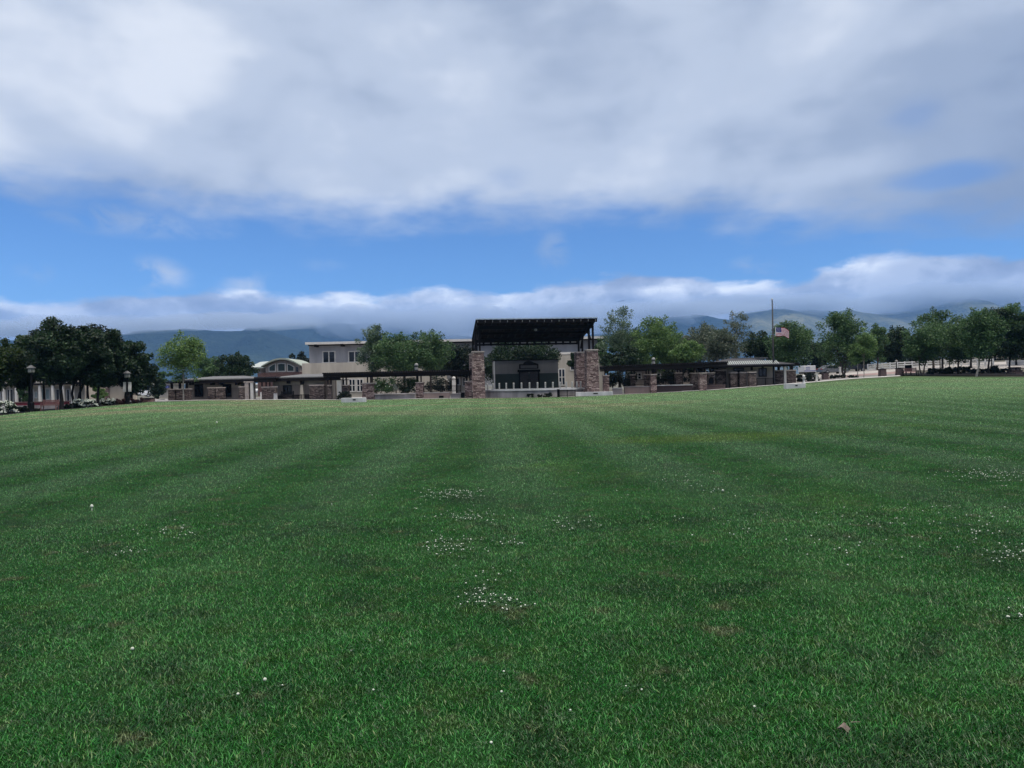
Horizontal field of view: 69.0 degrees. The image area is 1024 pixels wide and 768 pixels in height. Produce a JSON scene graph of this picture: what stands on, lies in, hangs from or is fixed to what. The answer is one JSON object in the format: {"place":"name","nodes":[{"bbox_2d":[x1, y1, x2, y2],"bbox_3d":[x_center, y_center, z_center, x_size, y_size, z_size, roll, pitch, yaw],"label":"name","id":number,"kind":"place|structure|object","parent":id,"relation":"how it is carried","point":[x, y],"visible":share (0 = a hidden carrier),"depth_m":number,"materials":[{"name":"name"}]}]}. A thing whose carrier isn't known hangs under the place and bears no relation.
{"place":"outdoors","nodes":[
{"label":"outdoors","id":0,"kind":"place"},
{"bbox_2d":[0,329,308,390],"bbox_3d":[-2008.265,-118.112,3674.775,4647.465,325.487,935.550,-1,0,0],"label":"hills","id":1,"kind":"structure","parent":0,"point":[256,346],"depth_m":3633.58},
{"bbox_2d":[244,315,768,377],"bbox_3d":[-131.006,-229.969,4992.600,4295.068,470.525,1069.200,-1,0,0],"label":"hills","id":2,"kind":"structure","parent":0,"point":[322,332],"depth_m":5016.21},
{"bbox_2d":[0,376,1023,767],"bbox_3d":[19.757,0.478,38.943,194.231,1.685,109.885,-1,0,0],"label":"lawn","id":3,"kind":"structure","parent":0,"point":[556,440],"depth_m":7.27,"materials":[{"name":"green plant"}]},
{"bbox_2d":[341,398,366,402],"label":"concrete bench","id":4,"kind":"object","parent":3,"relation":"on","point":[343,400],"visible":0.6,"depth_m":72.56,"materials":[{"name":"concrete"}]},
{"bbox_2d":[81,438,1023,747],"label":"clover","id":5,"kind":"object","parent":3,"relation":"on","point":[467,594],"depth_m":7.28,"materials":[{"name":"white plant"}]},
{"bbox_2d":[576,391,612,396],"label":"concrete bench","id":6,"kind":"object","parent":3,"relation":"on","point":[578,394],"visible":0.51,"depth_m":79.85,"materials":[{"name":"grey concrete"}]},
{"bbox_2d":[784,383,805,388],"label":"concrete bench","id":7,"kind":"object","parent":3,"relation":"on","point":[796,385],"visible":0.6,"depth_m":70.41,"materials":[{"name":"grey concrete"}]},
{"bbox_2d":[955,307,1010,376],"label":"lawn tree","id":8,"kind":"object","parent":3,"relation":"on","point":[978,336],"visible":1,"depth_m":89.81,"materials":[{"name":"green plant"}]},
{"bbox_2d":[0,0,1023,339],"label":"sky","id":9,"kind":"structure","parent":0,"point":[445,166],"materials":[{"name":"blue"}]},
{"bbox_2d":[3,355,1023,414],"bbox_3d":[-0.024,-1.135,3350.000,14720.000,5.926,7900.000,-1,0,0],"label":"ground","id":10,"kind":"structure","parent":0,"point":[610,388],"depth_m":129.73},
{"bbox_2d":[16,387,27,401],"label":"broadleaf tree","id":11,"kind":"object","parent":10,"relation":"on","point":[22,394],"visible":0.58,"depth_m":87.89,"materials":[{"name":"green plant"}]},
{"bbox_2d":[14,401,69,408],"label":"wall","id":12,"kind":"structure","parent":10,"relation":"on","point":[22,404],"depth_m":75.95,"materials":[{"name":"red paint"}]},
{"bbox_2d":[0,380,95,407],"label":"shop building","id":13,"kind":"structure","parent":10,"relation":"on","point":[8,393],"depth_m":97.51,"materials":[{"name":"beige paint"}]},
{"bbox_2d":[0,402,142,414],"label":"planting bed","id":14,"kind":"object","parent":10,"relation":"on","point":[60,409],"visible":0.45,"depth_m":68.22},
{"bbox_2d":[0,400,19,413],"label":"flowering shrub","id":15,"kind":"object","parent":14,"relation":"on","point":[9,405],"visible":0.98,"depth_m":64.36,"materials":[{"name":"white plant"}]},
{"bbox_2d":[0,337,28,413],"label":"shade tree","id":16,"kind":"object","parent":14,"relation":"on","point":[10,357],"visible":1,"depth_m":66.93,"materials":[{"name":"green plant"}]},
{"bbox_2d":[9,334,38,407],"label":"shade tree","id":17,"kind":"object","parent":14,"relation":"on","point":[25,384],"visible":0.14,"depth_m":70.28,"materials":[{"name":"green plant"}]},
{"bbox_2d":[27,365,35,411],"bbox_3d":[-41.894,0.534,65.000,0.702,4.349,0.702,-1,0,0],"label":"lamp post","id":18,"kind":"object","parent":14,"relation":"on","point":[30,370],"visible":0.91,"depth_m":64.91,"materials":[{"name":"black metal"}]},
{"bbox_2d":[40,399,58,410],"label":"park bench","id":19,"kind":"object","parent":14,"relation":"on","point":[51,401],"visible":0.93,"depth_m":65.84,"materials":[{"name":"brown wood"}]},
{"bbox_2d":[13,315,92,409],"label":"shade tree","id":20,"kind":"object","parent":14,"relation":"on","point":[49,349],"visible":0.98,"depth_m":66.82,"materials":[{"name":"green plant"}]},
{"bbox_2d":[72,398,98,407],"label":"flowering shrub","id":21,"kind":"object","parent":14,"relation":"on","point":[82,403],"visible":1,"depth_m":69.17,"materials":[{"name":"white plant"}]},
{"bbox_2d":[67,325,116,408],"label":"shade tree","id":22,"kind":"object","parent":14,"relation":"on","point":[99,365],"visible":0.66,"depth_m":69.41,"materials":[{"name":"green plant"}]},
{"bbox_2d":[95,328,128,406],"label":"shade tree","id":23,"kind":"object","parent":14,"relation":"on","point":[113,337],"visible":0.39,"depth_m":71.84,"materials":[{"name":"green plant"}]},
{"bbox_2d":[123,371,131,403],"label":"lamp post","id":24,"kind":"object","parent":14,"relation":"on","point":[127,384],"visible":0.95,"depth_m":72.12,"materials":[{"name":"black metal"}]},
{"bbox_2d":[114,340,160,397],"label":"shade tree","id":25,"kind":"object","parent":14,"relation":"on","point":[143,374],"visible":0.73,"depth_m":75.30,"materials":[{"name":"green plant"}]},
{"bbox_2d":[71,323,124,405],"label":"shade tree","id":26,"kind":"object","parent":10,"relation":"on","point":[91,325],"visible":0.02,"depth_m":78.91,"materials":[{"name":"green plant"}]},
{"bbox_2d":[91,386,108,399],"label":"broadleaf tree","id":27,"kind":"object","parent":10,"relation":"on","point":[102,394],"visible":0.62,"depth_m":91.61,"materials":[{"name":"green plant"}]},
{"bbox_2d":[99,384,136,399],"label":"shop building","id":28,"kind":"structure","parent":10,"relation":"on","point":[116,392],"depth_m":100.00,"materials":[{"name":"beige paint"}]},
{"bbox_2d":[147,378,167,398],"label":"broadleaf tree","id":29,"kind":"object","parent":10,"relation":"on","point":[158,389],"visible":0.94,"depth_m":111.63,"materials":[{"name":"green plant"}]},
{"bbox_2d":[194,355,224,377],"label":"broadleaf tree","id":30,"kind":"object","parent":10,"relation":"on","point":[207,368],"visible":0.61,"depth_m":106.86,"materials":[{"name":"green plant"}]},
{"bbox_2d":[253,358,307,395],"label":"arched hall","id":31,"kind":"structure","parent":10,"relation":"on","point":[277,367],"depth_m":136.15,"materials":[{"name":"beige brick"}]},
{"bbox_2d":[289,351,308,362],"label":"broadleaf tree","id":32,"kind":"object","parent":10,"relation":"on","point":[301,356],"visible":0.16,"depth_m":148.82,"materials":[{"name":"green plant"}]},
{"bbox_2d":[424,376,451,391],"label":"hedge","id":33,"kind":"object","parent":10,"relation":"on","point":[438,384],"visible":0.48,"depth_m":107.77,"materials":[{"name":"green plant"}]},
{"bbox_2d":[302,336,603,396],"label":"office building","id":34,"kind":"structure","parent":10,"relation":"on","point":[328,357],"depth_m":116.40,"materials":[{"name":"grey paint"}]},
{"bbox_2d":[322,351,335,361],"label":"window","id":35,"kind":"structure","parent":34,"relation":"in","point":[327,356],"depth_m":117.92,"materials":[{"name":"white glass"}]},
{"bbox_2d":[348,351,360,361],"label":"window","id":36,"kind":"structure","parent":34,"relation":"in","point":[351,354],"depth_m":117.92,"materials":[{"name":"white glass"}]},
{"bbox_2d":[558,369,565,385],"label":"window","id":37,"kind":"structure","parent":34,"relation":"in","point":[561,372],"depth_m":114.90,"materials":[{"name":"white glass"}]},
{"bbox_2d":[450,375,468,392],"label":"pavilion building","id":38,"kind":"structure","parent":10,"relation":"on","point":[461,380],"depth_m":104.00,"materials":[{"name":"beige paint"}]},
{"bbox_2d":[594,335,611,372],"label":"broadleaf tree","id":39,"kind":"object","parent":10,"relation":"on","point":[600,353],"visible":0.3,"depth_m":115.25,"materials":[{"name":"green plant"}]},
{"bbox_2d":[625,368,706,385],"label":"garden building","id":40,"kind":"structure","parent":10,"relation":"on","point":[640,373],"depth_m":103.00,"materials":[{"name":"beige paint"}]},
{"bbox_2d":[676,321,716,361],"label":"broadleaf tree","id":41,"kind":"object","parent":10,"relation":"on","point":[699,337],"visible":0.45,"depth_m":111.90,"materials":[{"name":"green plant"}]},
{"bbox_2d":[799,342,824,368],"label":"broadleaf tree","id":42,"kind":"object","parent":10,"relation":"on","point":[816,362],"visible":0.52,"depth_m":124.97,"materials":[{"name":"green plant"}]},
{"bbox_2d":[881,325,911,365],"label":"broadleaf tree","id":43,"kind":"object","parent":10,"relation":"on","point":[892,349],"visible":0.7,"depth_m":120.09,"materials":[{"name":"green plant"}]},
{"bbox_2d":[867,360,941,370],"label":"rail fence","id":44,"kind":"object","parent":10,"relation":"on","point":[890,365],"visible":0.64,"depth_m":118.64,"materials":[{"name":"white paint"}]},
{"bbox_2d":[916,306,954,367],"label":"lawn tree","id":45,"kind":"object","parent":10,"relation":"on","point":[936,315],"visible":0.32,"depth_m":103.84,"materials":[{"name":"green plant"}]},
{"bbox_2d":[900,372,1023,375],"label":"planting bed","id":46,"kind":"object","parent":10,"relation":"on","point":[990,374],"visible":0.71,"depth_m":95.68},
{"bbox_2d":[900,318,952,375],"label":"lawn tree","id":47,"kind":"object","parent":46,"relation":"on","point":[927,342],"visible":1,"depth_m":95.47,"materials":[{"name":"green plant"}]},
{"bbox_2d":[926,366,970,373],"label":"hedge","id":48,"kind":"object","parent":46,"relation":"on","point":[947,370],"visible":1,"depth_m":97.35,"materials":[{"name":"green plant"}]},
{"bbox_2d":[938,314,972,373],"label":"lawn tree","id":49,"kind":"object","parent":46,"relation":"on","point":[956,350],"visible":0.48,"depth_m":96.53,"materials":[{"name":"green plant"}]},
{"bbox_2d":[968,368,1007,372],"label":"hedge","id":50,"kind":"object","parent":46,"relation":"on","point":[993,370],"visible":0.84,"depth_m":97.44,"materials":[{"name":"green plant"}]},
{"bbox_2d":[987,307,1021,372],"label":"lawn tree","id":51,"kind":"object","parent":46,"relation":"on","point":[1003,349],"visible":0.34,"depth_m":95.72,"materials":[{"name":"green plant"}]},
{"bbox_2d":[995,302,1023,369],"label":"lawn tree","id":52,"kind":"object","parent":46,"relation":"on","point":[1014,319],"visible":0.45,"depth_m":96.06,"materials":[{"name":"green plant"}]},
{"bbox_2d":[1011,315,1023,359],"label":"lawn tree","id":53,"kind":"object","parent":46,"relation":"on","point":[1021,351],"visible":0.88,"depth_m":95.19,"materials":[{"name":"green plant"}]},
{"bbox_2d":[944,358,993,366],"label":"rail fence","id":54,"kind":"object","parent":10,"relation":"on","point":[976,362],"visible":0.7,"depth_m":115.13,"materials":[{"name":"white paint"}]},
{"bbox_2d":[155,371,894,401],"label":"paving","id":55,"kind":"structure","parent":0,"point":[832,379],"depth_m":90.51,"materials":[{"name":"grey concrete"}]},
{"bbox_2d":[154,329,208,400],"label":"young tree","id":56,"kind":"object","parent":55,"relation":"on","point":[187,353],"visible":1,"depth_m":78.70,"materials":[{"name":"green plant"}]},
{"bbox_2d":[166,381,199,399],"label":"pergola","id":57,"kind":"object","parent":55,"relation":"on","point":[175,394],"visible":0.82,"depth_m":85.02,"materials":[{"name":"stone"}]},
{"bbox_2d":[180,376,255,399],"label":"kiosk","id":58,"kind":"object","parent":55,"relation":"on","point":[219,387],"visible":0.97,"depth_m":87.88,"materials":[{"name":"beige paint"}]},
{"bbox_2d":[194,384,202,396],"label":"door","id":59,"kind":"structure","parent":58,"relation":"in","point":[198,388],"depth_m":87.91,"materials":[{"name":"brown wood"}]},
{"bbox_2d":[212,351,259,375],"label":"broadleaf tree","id":60,"kind":"object","parent":55,"relation":"on","point":[237,364],"visible":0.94,"depth_m":102.67,"materials":[{"name":"green plant"}]},
{"bbox_2d":[243,377,278,398],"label":"pergola","id":61,"kind":"object","parent":55,"relation":"on","point":[267,392],"visible":0.9,"depth_m":86.70,"materials":[{"name":"brown wood"}]},
{"bbox_2d":[273,374,348,398],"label":"kiosk","id":62,"kind":"object","parent":55,"relation":"on","point":[313,386],"visible":0.76,"depth_m":88.84,"materials":[{"name":"beige paint"}]},
{"bbox_2d":[354,323,388,382],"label":"broadleaf tree","id":63,"kind":"object","parent":55,"relation":"on","point":[374,336],"visible":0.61,"depth_m":96.46,"materials":[{"name":"green plant"}]},
{"bbox_2d":[374,393,416,399],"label":"planter wall","id":64,"kind":"structure","parent":55,"relation":"on","point":[385,396],"depth_m":83.60,"materials":[{"name":"concrete"}]},
{"bbox_2d":[373,377,397,393],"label":"bush","id":65,"kind":"object","parent":64,"relation":"in","point":[383,387],"visible":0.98,"depth_m":84.89,"materials":[{"name":"green plant"}]},
{"bbox_2d":[394,377,418,392],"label":"bush","id":66,"kind":"object","parent":64,"relation":"in","point":[410,385],"visible":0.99,"depth_m":84.81,"materials":[{"name":"green plant"}]},
{"bbox_2d":[322,369,471,399],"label":"pergola","id":67,"kind":"object","parent":55,"relation":"on","point":[368,390],"visible":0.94,"depth_m":85.21,"materials":[{"name":"stone"}]},
{"bbox_2d":[368,331,434,392],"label":"broadleaf tree","id":68,"kind":"object","parent":55,"relation":"on","point":[394,355],"visible":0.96,"depth_m":94.86,"materials":[{"name":"green plant"}]},
{"bbox_2d":[411,329,455,390],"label":"broadleaf tree","id":69,"kind":"object","parent":55,"relation":"on","point":[438,347],"visible":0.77,"depth_m":98.25,"materials":[{"name":"green plant"}]},
{"bbox_2d":[423,392,449,398],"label":"planter wall","id":70,"kind":"structure","parent":55,"relation":"on","point":[433,395],"depth_m":82.60,"materials":[{"name":"beige concrete"}]},
{"bbox_2d":[439,343,471,392],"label":"broadleaf tree","id":71,"kind":"object","parent":55,"relation":"on","point":[460,361],"visible":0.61,"depth_m":101.80,"materials":[{"name":"green plant"}]},
{"bbox_2d":[484,342,526,383],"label":"broadleaf tree","id":72,"kind":"object","parent":55,"relation":"on","point":[500,353],"visible":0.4,"depth_m":99.93,"materials":[{"name":"green plant"}]},
{"bbox_2d":[469,317,599,397],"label":"stage pavilion","id":73,"kind":"structure","parent":55,"relation":"on","point":[534,330],"depth_m":80.73,"materials":[{"name":"concrete"}]},
{"bbox_2d":[517,342,561,368],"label":"broadleaf tree","id":74,"kind":"object","parent":55,"relation":"on","point":[535,352],"visible":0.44,"depth_m":100.84,"materials":[{"name":"green plant"}]},
{"bbox_2d":[597,306,641,387],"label":"tall tree","id":75,"kind":"object","parent":55,"relation":"on","point":[619,339],"visible":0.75,"depth_m":100.23,"materials":[{"name":"green plant"}]},
{"bbox_2d":[599,345,643,387],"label":"broadleaf tree","id":76,"kind":"object","parent":55,"relation":"on","point":[627,356],"visible":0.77,"depth_m":94.19,"materials":[{"name":"green plant"}]},
{"bbox_2d":[608,371,637,387],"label":"hedge","id":77,"kind":"object","parent":55,"relation":"on","point":[619,378],"visible":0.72,"depth_m":90.61,"materials":[{"name":"green plant"}]},
{"bbox_2d":[624,386,649,393],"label":"planter wall","id":78,"kind":"structure","parent":55,"relation":"on","point":[636,389],"depth_m":85.60,"materials":[{"name":"beige concrete"}]},
{"bbox_2d":[624,378,675,392],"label":"iron railing","id":79,"kind":"object","parent":55,"relation":"on","point":[646,382],"visible":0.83,"depth_m":88.49,"materials":[{"name":"black metal"}]},
{"bbox_2d":[629,314,683,375],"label":"tall tree","id":80,"kind":"object","parent":55,"relation":"on","point":[656,343],"visible":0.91,"depth_m":97.04,"materials":[{"name":"green plant"}]},
{"bbox_2d":[600,361,728,392],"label":"pergola","id":81,"kind":"object","parent":55,"relation":"on","point":[701,381],"visible":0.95,"depth_m":85.81,"materials":[{"name":"stone"}]},
{"bbox_2d":[656,369,675,384],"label":"hedge","id":82,"kind":"object","parent":55,"relation":"on","point":[667,375],"visible":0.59,"depth_m":91.68,"materials":[{"name":"green plant"}]},
{"bbox_2d":[657,384,692,392],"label":"planter wall","id":83,"kind":"structure","parent":55,"relation":"on","point":[671,388],"depth_m":87.20,"materials":[{"name":"stone"}]},
{"bbox_2d":[660,338,706,384],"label":"broadleaf tree","id":84,"kind":"object","parent":55,"relation":"on","point":[686,351],"visible":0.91,"depth_m":94.25,"materials":[{"name":"green plant"}]},
{"bbox_2d":[682,368,717,382],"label":"hedge","id":85,"kind":"object","parent":55,"relation":"on","point":[688,371],"visible":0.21,"depth_m":95.72,"materials":[{"name":"green plant"}]},
{"bbox_2d":[703,327,743,361],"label":"broadleaf tree","id":86,"kind":"object","parent":55,"relation":"on","point":[720,344],"visible":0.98,"depth_m":103.03,"materials":[{"name":"green plant"}]},
{"bbox_2d":[723,310,751,357],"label":"sparse tree","id":87,"kind":"object","parent":55,"relation":"on","point":[737,327],"visible":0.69,"depth_m":106.71,"materials":[{"name":"green plant"}]},
{"bbox_2d":[695,357,794,388],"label":"kiosk","id":88,"kind":"object","parent":55,"relation":"on","point":[739,372],"visible":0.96,"depth_m":91.71,"materials":[{"name":"beige paint"}]},
{"bbox_2d":[740,330,776,359],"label":"broadleaf tree","id":89,"kind":"object","parent":55,"relation":"on","point":[755,347],"visible":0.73,"depth_m":108.92,"materials":[{"name":"green plant"}]},
{"bbox_2d":[771,299,775,385],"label":"flagpole","id":90,"kind":"object","parent":55,"relation":"on","point":[773,344],"visible":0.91,"depth_m":90.93,"materials":[{"name":"grey metal"}]},
{"bbox_2d":[775,327,788,337],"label":"flag","id":91,"kind":"object","parent":90,"relation":"attached to","point":[782,332],"visible":1,"depth_m":91.00,"materials":[{"name":"multicoloured fabric"}]},
{"bbox_2d":[775,370,795,383],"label":"garden wall","id":92,"kind":"structure","parent":55,"relation":"on","point":[790,376],"depth_m":94.00,"materials":[{"name":"stone"}]},
{"bbox_2d":[762,320,815,369],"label":"broadleaf tree","id":93,"kind":"object","parent":55,"relation":"on","point":[785,347],"visible":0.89,"depth_m":98.24,"materials":[{"name":"green plant"}]},
{"bbox_2d":[798,366,815,376],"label":"trailer","id":94,"kind":"object","parent":55,"relation":"on","point":[804,370],"visible":0.7,"depth_m":112.01,"materials":[{"name":"white paint"}]},
{"bbox_2d":[796,372,819,381],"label":"hedge","id":95,"kind":"object","parent":55,"relation":"on","point":[808,377],"visible":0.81,"depth_m":94.71,"materials":[{"name":"green plant"}]},
{"bbox_2d":[815,307,868,374],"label":"tall tree","id":96,"kind":"object","parent":55,"relation":"on","point":[840,339],"visible":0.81,"depth_m":103.44,"materials":[{"name":"green plant"}]},
{"bbox_2d":[847,342,863,377],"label":"young tree","id":97,"kind":"object","parent":55,"relation":"on","point":[856,358],"visible":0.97,"depth_m":95.38,"materials":[{"name":"green plant"}]},
{"bbox_2d":[853,327,877,376],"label":"young tree","id":98,"kind":"object","parent":55,"relation":"on","point":[868,347],"visible":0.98,"depth_m":94.53,"materials":[{"name":"green plant"}]},
{"bbox_2d":[869,323,890,369],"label":"broadleaf tree","id":99,"kind":"object","parent":55,"relation":"on","point":[881,334],"visible":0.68,"depth_m":117.46,"materials":[{"name":"green plant"}]},
{"bbox_2d":[492,359,558,388],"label":"stage house","id":100,"kind":"structure","parent":0,"point":[517,373],"depth_m":89.88,"materials":[{"name":"paint"}]},
{"bbox_2d":[520,372,528,387],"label":"door","id":101,"kind":"structure","parent":100,"relation":"in","point":[524,380],"depth_m":89.86,"materials":[{"name":"brown wood"}]},
{"bbox_2d":[530,372,537,387],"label":"door","id":102,"kind":"structure","parent":100,"relation":"in","point":[533,375],"depth_m":89.97,"materials":[{"name":"brown wood"}]},
{"bbox_2d":[692,375,899,390],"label":"path","id":103,"kind":"structure","parent":0,"point":[806,382],"depth_m":91.92,"materials":[{"name":"concrete"}]},
{"bbox_2d":[706,298,1023,373],"bbox_3d":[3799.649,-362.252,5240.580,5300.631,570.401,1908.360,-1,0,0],"label":"hills","id":104,"kind":"structure","parent":0,"point":[762,320],"depth_m":5186.57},
{"bbox_2d":[818,361,1023,377],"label":"road","id":105,"kind":"structure","parent":0,"point":[1000,365],"depth_m":114.81,"materials":[{"name":"grey asphalt"}]},
{"bbox_2d":[816,365,848,374],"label":"parked car","id":106,"kind":"object","parent":105,"relation":"on","point":[824,369],"visible":0.58,"depth_m":117.11,"materials":[{"name":"grey paint"}]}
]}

